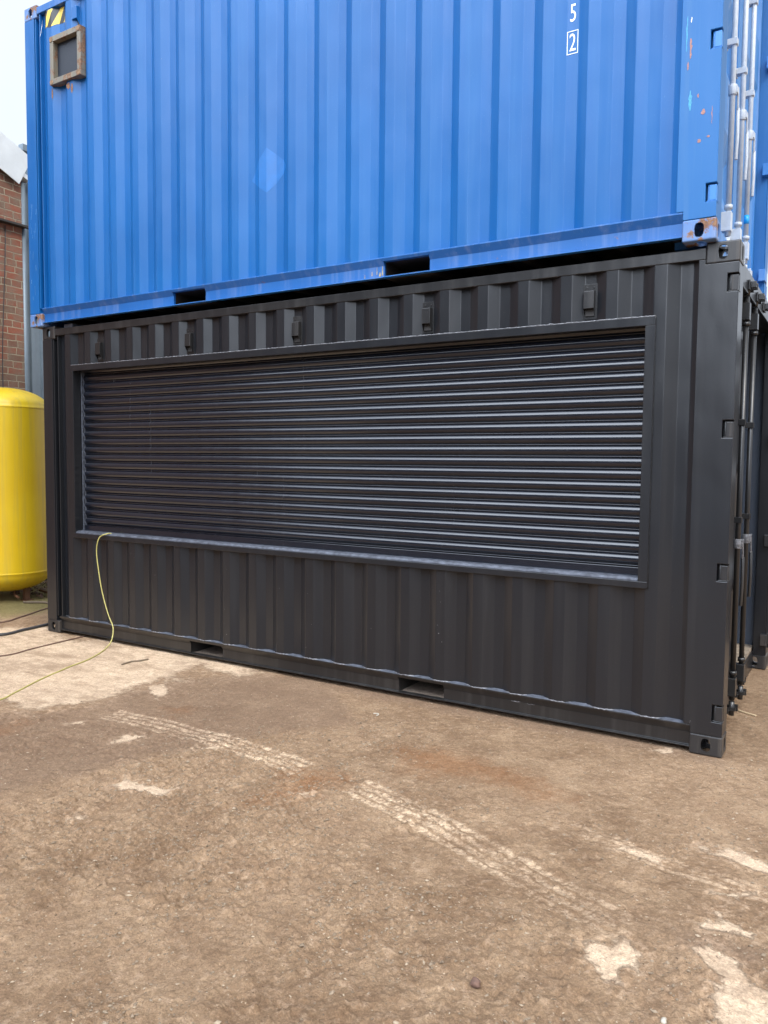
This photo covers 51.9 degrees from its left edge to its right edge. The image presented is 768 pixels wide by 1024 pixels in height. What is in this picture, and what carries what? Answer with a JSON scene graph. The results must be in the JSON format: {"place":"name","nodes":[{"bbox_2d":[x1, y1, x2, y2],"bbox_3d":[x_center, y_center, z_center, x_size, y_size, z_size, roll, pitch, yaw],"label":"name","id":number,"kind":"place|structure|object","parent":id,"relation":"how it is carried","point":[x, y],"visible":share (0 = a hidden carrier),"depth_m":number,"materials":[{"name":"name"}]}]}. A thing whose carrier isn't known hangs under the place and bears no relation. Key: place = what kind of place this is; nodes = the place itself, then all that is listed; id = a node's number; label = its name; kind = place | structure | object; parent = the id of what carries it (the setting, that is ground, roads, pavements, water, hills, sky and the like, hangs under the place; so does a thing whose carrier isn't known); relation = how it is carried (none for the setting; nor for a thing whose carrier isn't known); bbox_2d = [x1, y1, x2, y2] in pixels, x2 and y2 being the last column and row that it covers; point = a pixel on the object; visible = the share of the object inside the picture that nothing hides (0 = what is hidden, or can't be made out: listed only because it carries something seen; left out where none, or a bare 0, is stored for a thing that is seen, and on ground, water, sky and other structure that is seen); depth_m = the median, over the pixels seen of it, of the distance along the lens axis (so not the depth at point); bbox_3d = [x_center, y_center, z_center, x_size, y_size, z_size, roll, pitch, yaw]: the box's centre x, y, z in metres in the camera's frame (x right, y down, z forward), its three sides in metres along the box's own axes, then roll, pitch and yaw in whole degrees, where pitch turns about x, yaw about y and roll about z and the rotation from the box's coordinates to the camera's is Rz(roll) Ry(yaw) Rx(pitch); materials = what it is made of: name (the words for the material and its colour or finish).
{"place":"outdoors","nodes":[
{"label":"outdoors","id":0,"kind":"place"},
{"bbox_2d":[64,324,77,327],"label":"packing block","id":1,"kind":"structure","parent":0,"point":[69,325],"depth_m":7.29,"materials":[{"name":"metal"}]},
{"bbox_2d":[0,581,767,1023],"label":"ground","id":2,"kind":"structure","parent":0,"point":[630,931],"depth_m":3.35,"materials":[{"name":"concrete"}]},
{"bbox_2d":[0,132,28,390],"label":"brick building","id":3,"kind":"structure","parent":2,"relation":"on","point":[13,164],"depth_m":10.07,"materials":[{"name":"brick"}]},
{"bbox_2d":[0,387,46,600],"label":"air tank","id":4,"kind":"object","parent":2,"relation":"on","point":[23,553],"visible":0.94,"depth_m":8.96,"materials":[{"name":"yellow metal"}]},
{"bbox_2d":[0,607,47,622],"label":"cord","id":5,"kind":"object","parent":2,"relation":"on","point":[23,615],"visible":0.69,"depth_m":8.27,"materials":[{"name":"brown rubber"}]},
{"bbox_2d":[2,581,47,597],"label":"leaf litter","id":6,"kind":"object","parent":2,"relation":"on","point":[36,592],"visible":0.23,"depth_m":9.68,"materials":[{"name":"brown plant"}]},
{"bbox_2d":[0,622,54,635],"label":"power cable","id":7,"kind":"object","parent":2,"relation":"on","point":[23,629],"visible":0.69,"depth_m":7.61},
{"bbox_2d":[18,143,49,580],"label":"clad wall","id":8,"kind":"structure","parent":2,"relation":"on","point":[33,354],"depth_m":10.36,"materials":[{"name":"metal"}]},
{"bbox_2d":[23,601,47,603],"bbox_3d":[-3.788,1.042,8.928,0.734,0.032,0.124,2,4,20],"label":"branch","id":9,"kind":"object","parent":2,"relation":"on","point":[45,602],"visible":0.5,"depth_m":9.02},
{"bbox_2d":[0,635,89,656],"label":"cord","id":10,"kind":"object","parent":2,"relation":"on","point":[43,646],"visible":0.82,"depth_m":6.97,"materials":[{"name":"brown rubber"}]},
{"bbox_2d":[121,658,148,664],"bbox_3d":[-2.052,1.228,6.479,0.040,0.016,0.246,4,5,41],"label":"stick","id":11,"kind":"object","parent":2,"relation":"on","point":[134,661],"visible":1,"depth_m":6.49,"materials":[{"name":"brown wood"}]},
{"bbox_2d":[43,239,767,757],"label":"shipping container","id":12,"kind":"object","parent":2,"relation":"on","point":[539,493],"visible":1,"depth_m":5.41,"materials":[{"name":"black metal"}]},
{"bbox_2d":[0,533,113,699],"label":"power cable","id":13,"kind":"object","parent":12,"relation":"hanging from","point":[91,657],"visible":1,"depth_m":6.93,"materials":[{"name":"yellow rubber"}]},
{"bbox_2d":[24,0,767,329],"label":"shipping container","id":14,"kind":"object","parent":12,"relation":"on","point":[185,156],"visible":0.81,"depth_m":5.53,"materials":[{"name":"blue metal"}]},
{"bbox_2d":[49,24,85,86],"bbox_3d":[-2.812,-4.045,7.013,0.426,0.420,0.069,3,4,32],"label":"window","id":15,"kind":"structure","parent":14,"relation":"in","point":[67,47],"depth_m":7.02,"materials":[{"name":"beige metal"}]},
{"bbox_2d":[721,0,748,252],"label":"door","id":16,"kind":"structure","parent":14,"relation":"in","point":[735,117],"depth_m":5.09,"materials":[{"name":"blue paint"}]},
{"bbox_2d":[733,0,762,273],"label":"door","id":17,"kind":"structure","parent":14,"relation":"in","point":[755,6],"depth_m":5.60,"materials":[{"name":"blue paint"}]},
{"bbox_2d":[727,288,761,715],"bbox_3d":[2.231,-0.069,5.015,0.142,2.730,1.039,3,4,31],"label":"door","id":18,"kind":"structure","parent":12,"relation":"in","point":[750,321],"depth_m":5.19,"materials":[{"name":"black paint"}]},
{"bbox_2d":[470,977,480,988],"bbox_3d":[0.292,1.502,2.516,0.036,0.035,0.027,3,4,31],"label":"stone","id":19,"kind":"object","parent":2,"relation":"on","point":[475,982],"visible":1,"depth_m":2.51,"materials":[{"name":"pink stone"}]},
{"bbox_2d":[660,1017,666,1023],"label":"stone","id":20,"kind":"object","parent":2,"relation":"on","point":[663,1020],"visible":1,"depth_m":2.36,"materials":[{"name":"white stone"}]},
{"bbox_2d":[738,710,756,715],"bbox_3d":[2.437,1.349,5.295,0.016,0.013,0.130,-2,4,-31],"label":"stick","id":21,"kind":"object","parent":2,"relation":"on","point":[747,713],"visible":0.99,"depth_m":5.29,"materials":[{"name":"brown wood"}]},
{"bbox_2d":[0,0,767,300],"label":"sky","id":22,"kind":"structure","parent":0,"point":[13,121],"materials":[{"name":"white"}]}
]}

